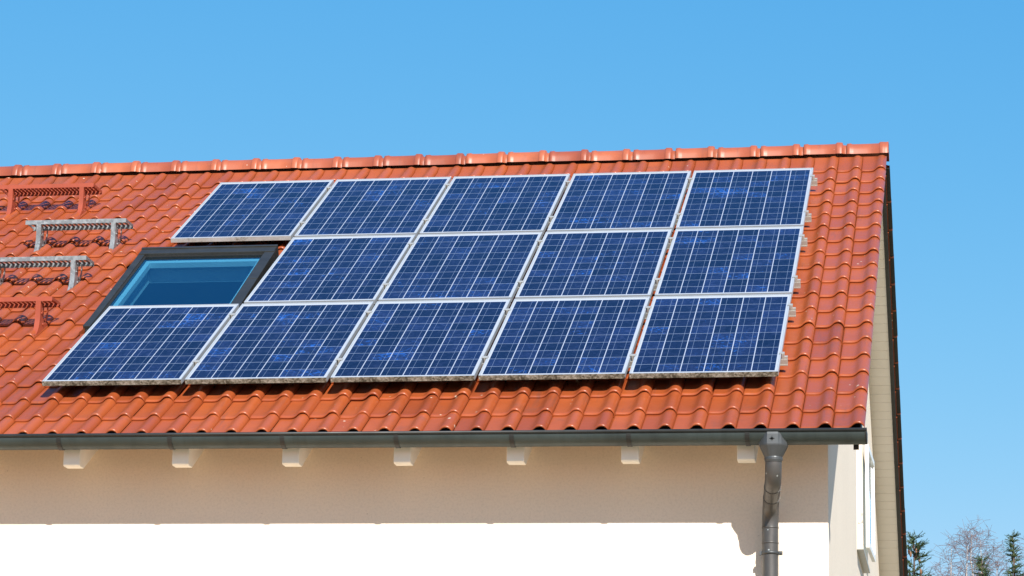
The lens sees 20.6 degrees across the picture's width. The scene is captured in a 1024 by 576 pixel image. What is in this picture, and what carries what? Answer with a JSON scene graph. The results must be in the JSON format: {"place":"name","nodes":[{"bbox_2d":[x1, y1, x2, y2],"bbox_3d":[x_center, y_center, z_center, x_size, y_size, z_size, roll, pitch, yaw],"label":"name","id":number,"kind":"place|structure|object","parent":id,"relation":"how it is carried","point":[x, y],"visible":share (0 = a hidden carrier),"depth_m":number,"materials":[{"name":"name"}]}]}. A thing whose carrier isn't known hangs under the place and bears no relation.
{"place":"outdoors","nodes":[
{"label":"outdoors","id":0,"kind":"place"},
{"bbox_2d":[0,0,1023,575],"label":"sky","id":1,"kind":"structure","parent":0,"point":[941,82],"materials":[{"name":"blue"}]},
{"bbox_2d":[932,561,970,575],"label":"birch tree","id":2,"kind":"object","parent":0,"point":[959,570],"visible":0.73,"depth_m":56.00,"materials":[{"name":"brown plant"}]},
{"bbox_2d":[1005,536,1023,575],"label":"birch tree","id":3,"kind":"object","parent":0,"point":[1019,555],"visible":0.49,"depth_m":59.52,"materials":[{"name":"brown plant"}]},
{"label":"ground","id":4,"kind":"structure","parent":0,"visible":0},
{"bbox_2d":[0,142,907,575],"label":"house","id":5,"kind":"structure","parent":4,"relation":"on","point":[794,466],"depth_m":18.89,"materials":[{"name":"tile"}]},
{"bbox_2d":[0,296,60,334],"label":"roof step","id":6,"kind":"object","parent":5,"relation":"on","point":[40,323],"visible":1,"depth_m":20.98,"materials":[{"name":"red metal"}]},
{"bbox_2d":[0,256,93,293],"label":"roof step","id":7,"kind":"object","parent":5,"relation":"on","point":[75,263],"visible":1,"depth_m":22.02,"materials":[{"name":"metal"}]},
{"bbox_2d":[0,183,101,215],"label":"roof step","id":8,"kind":"object","parent":5,"relation":"on","point":[82,192],"visible":1,"depth_m":24.12,"materials":[{"name":"red metal"}]},
{"bbox_2d":[25,218,132,255],"bbox_3d":[-3.543,-0.382,22.948,0.850,0.334,0.291,-1,-14,9],"label":"roof step","id":9,"kind":"object","parent":5,"relation":"on","point":[114,227],"visible":1,"depth_m":22.97,"materials":[{"name":"metal"}]},
{"bbox_2d":[83,244,278,332],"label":"roof window","id":10,"kind":"structure","parent":5,"relation":"in","point":[182,275],"depth_m":21.74,"materials":[{"name":"grey glass"}]},
{"bbox_2d":[193,352,787,371],"bbox_3d":[-0.678,0.523,19.367,5.133,0.096,0.077,-1,-14,9],"label":"mounting rail","id":11,"kind":"object","parent":5,"relation":"attached to","point":[784,360],"visible":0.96,"depth_m":19.10,"materials":[{"name":"metal"}]},
{"bbox_2d":[42,304,238,385],"bbox_3d":[-2.628,0.396,20.125,0.990,0.900,1.433,-1,-14,9],"label":"solar panel","id":12,"kind":"object","parent":11,"relation":"attached to","point":[143,345],"visible":1,"depth_m":20.04,"materials":[{"name":"glass"}]},
{"bbox_2d":[185,301,373,383],"bbox_3d":[-1.624,0.378,19.963,0.990,0.900,1.433,-1,-14,9],"label":"solar panel","id":13,"kind":"object","parent":11,"relation":"attached to","point":[282,343],"visible":1,"depth_m":19.87,"materials":[{"name":"glass"}]},
{"bbox_2d":[330,299,510,381],"bbox_3d":[-0.619,0.359,19.800,0.990,0.900,1.433,-1,-14,9],"label":"solar panel","id":14,"kind":"object","parent":11,"relation":"attached to","point":[438,340],"visible":1,"depth_m":19.71,"materials":[{"name":"glass"}]},
{"bbox_2d":[478,296,649,379],"bbox_3d":[0.386,0.341,19.637,0.990,0.900,1.433,-1,-14,9],"label":"solar panel","id":15,"kind":"object","parent":11,"relation":"attached to","point":[565,338],"visible":1,"depth_m":19.55,"materials":[{"name":"glass"}]},
{"bbox_2d":[629,294,791,377],"bbox_3d":[1.391,0.322,19.474,0.990,0.900,1.433,-1,-14,9],"label":"solar panel","id":16,"kind":"object","parent":11,"relation":"attached to","point":[713,336],"visible":1,"depth_m":19.38,"materials":[{"name":"glass"}]},
{"bbox_2d":[229,304,795,323],"bbox_3d":[-0.525,0.205,20.346,5.133,0.096,0.077,-1,-14,9],"label":"mounting rail","id":17,"kind":"object","parent":5,"relation":"attached to","point":[792,312],"visible":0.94,"depth_m":20.09,"materials":[{"name":"metal"}]},
{"bbox_2d":[299,210,811,229],"bbox_3d":[-0.179,-0.517,22.565,5.133,0.096,0.077,-1,-14,9],"label":"mounting rail","id":18,"kind":"object","parent":5,"relation":"attached to","point":[808,218],"visible":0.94,"depth_m":22.30,"materials":[{"name":"metal"}]},
{"bbox_2d":[171,180,333,242],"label":"solar panel","id":19,"kind":"object","parent":18,"relation":"attached to","point":[254,211],"visible":1,"depth_m":23.23,"materials":[{"name":"glass"}]},
{"bbox_2d":[294,177,451,236],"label":"solar panel","id":20,"kind":"object","parent":18,"relation":"attached to","point":[379,206],"visible":1,"depth_m":23.11,"materials":[{"name":"glass"}]},
{"bbox_2d":[419,174,569,234],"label":"solar panel","id":21,"kind":"object","parent":18,"relation":"attached to","point":[498,204],"visible":1,"depth_m":22.95,"materials":[{"name":"glass"}]},
{"bbox_2d":[547,171,690,231],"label":"solar panel","id":22,"kind":"object","parent":18,"relation":"attached to","point":[621,201],"visible":1,"depth_m":22.78,"materials":[{"name":"glass"}]},
{"bbox_2d":[676,168,812,228],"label":"solar panel","id":23,"kind":"object","parent":18,"relation":"attached to","point":[741,198],"visible":1,"depth_m":22.62,"materials":[{"name":"glass"}]},
{"bbox_2d":[326,175,816,191],"bbox_3d":[-0.027,-0.835,23.543,5.133,0.096,0.077,-1,-14,9],"label":"mounting rail","id":24,"kind":"object","parent":5,"relation":"attached to","point":[814,182],"visible":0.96,"depth_m":23.28,"materials":[{"name":"metal"}]},
{"bbox_2d":[382,275,800,293],"bbox_3d":[0.082,-0.006,20.884,4.098,0.095,0.077,-1,-14,9],"label":"mounting rail","id":25,"kind":"object","parent":5,"relation":"attached to","point":[797,284],"visible":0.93,"depth_m":20.69,"materials":[{"name":"metal"}]},
{"bbox_2d":[244,235,415,303],"bbox_3d":[-1.372,-0.142,21.561,0.990,0.900,1.433,-1,-14,9],"label":"solar panel","id":26,"kind":"object","parent":25,"relation":"attached to","point":[334,269],"visible":1,"depth_m":21.51,"materials":[{"name":"glass"}]},
{"bbox_2d":[378,232,542,301],"bbox_3d":[-0.370,-0.161,21.398,0.990,0.900,1.433,-1,-14,9],"label":"solar panel","id":27,"kind":"object","parent":25,"relation":"attached to","point":[472,266],"visible":1,"depth_m":21.34,"materials":[{"name":"glass"}]},
{"bbox_2d":[515,229,671,298],"bbox_3d":[0.635,-0.179,21.235,0.990,0.900,1.433,-1,-14,9],"label":"solar panel","id":28,"kind":"object","parent":25,"relation":"attached to","point":[592,264],"visible":1,"depth_m":21.18,"materials":[{"name":"glass"}]},
{"bbox_2d":[655,226,803,295],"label":"solar panel","id":29,"kind":"object","parent":25,"relation":"attached to","point":[733,261],"visible":1,"depth_m":21.02,"materials":[{"name":"glass"}]},
{"bbox_2d":[408,234,807,251],"bbox_3d":[0.235,-0.325,21.862,4.098,0.096,0.077,-1,-14,9],"label":"mounting rail","id":30,"kind":"object","parent":5,"relation":"attached to","point":[804,243],"visible":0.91,"depth_m":21.67,"materials":[{"name":"metal"}]},
{"bbox_2d":[857,444,875,572],"bbox_3d":[2.941,1.818,23.771,0.146,1.110,2.191,-1,-14,10],"label":"gable window","id":31,"kind":"structure","parent":5,"relation":"in","point":[869,461],"depth_m":24.10,"materials":[{"name":"white paint"}]},
{"bbox_2d":[906,531,933,575],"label":"spruce tree","id":32,"kind":"object","parent":4,"relation":"on","point":[917,555],"visible":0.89,"depth_m":44.88,"materials":[{"name":"green plant"}]},
{"bbox_2d":[930,526,1001,575],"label":"birch tree","id":33,"kind":"object","parent":4,"relation":"on","point":[960,550],"visible":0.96,"depth_m":54.77,"materials":[{"name":"brown plant"}]},
{"bbox_2d":[971,553,993,575],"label":"spruce tree","id":34,"kind":"object","parent":4,"relation":"on","point":[982,569],"visible":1,"depth_m":45.99,"materials":[{"name":"green plant"}]},
{"bbox_2d":[952,516,1021,575],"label":"birch tree","id":35,"kind":"object","parent":4,"relation":"on","point":[986,553],"visible":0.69,"depth_m":56.74,"materials":[{"name":"brown plant"}]},
{"bbox_2d":[1002,529,1023,575],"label":"spruce tree","id":36,"kind":"object","parent":4,"relation":"on","point":[1013,555],"visible":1,"depth_m":46.89,"materials":[{"name":"green plant"}]}
]}

